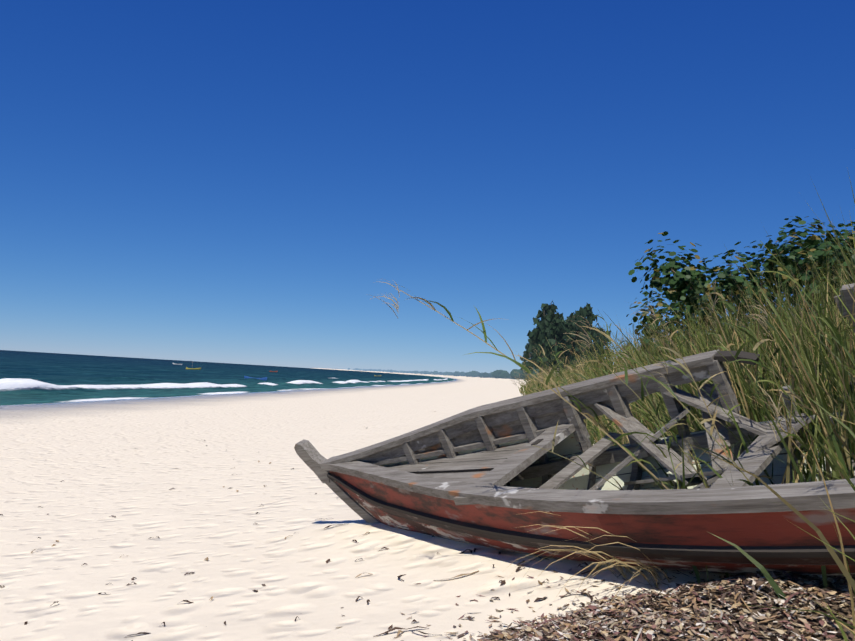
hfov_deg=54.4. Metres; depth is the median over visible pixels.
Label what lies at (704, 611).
chips
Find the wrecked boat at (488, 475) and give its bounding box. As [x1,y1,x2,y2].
[294,283,854,576]
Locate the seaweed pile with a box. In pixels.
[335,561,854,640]
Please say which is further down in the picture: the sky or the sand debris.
the sand debris
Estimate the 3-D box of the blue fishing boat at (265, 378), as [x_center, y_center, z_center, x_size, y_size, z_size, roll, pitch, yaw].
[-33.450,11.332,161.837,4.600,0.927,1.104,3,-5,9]
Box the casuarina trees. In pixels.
[520,300,658,375]
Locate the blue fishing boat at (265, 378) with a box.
[244,376,266,380]
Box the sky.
[0,0,854,373]
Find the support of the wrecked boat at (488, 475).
on the sand ground at (95, 460)
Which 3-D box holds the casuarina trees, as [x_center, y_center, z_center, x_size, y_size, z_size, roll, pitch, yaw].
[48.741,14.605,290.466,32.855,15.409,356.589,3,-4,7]
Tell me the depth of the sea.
143.81 m
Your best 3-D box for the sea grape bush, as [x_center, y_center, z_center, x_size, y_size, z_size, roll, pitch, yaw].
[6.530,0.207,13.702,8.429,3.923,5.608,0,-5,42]
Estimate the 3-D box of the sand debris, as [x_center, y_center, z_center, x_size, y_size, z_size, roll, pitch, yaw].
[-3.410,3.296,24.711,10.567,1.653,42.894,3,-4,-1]
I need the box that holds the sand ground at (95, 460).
[0,368,737,640]
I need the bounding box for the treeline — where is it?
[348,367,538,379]
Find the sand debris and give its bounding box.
[0,411,687,640]
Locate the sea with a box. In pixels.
[0,350,454,405]
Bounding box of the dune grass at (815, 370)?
[371,168,854,640]
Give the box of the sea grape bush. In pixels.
[626,216,854,362]

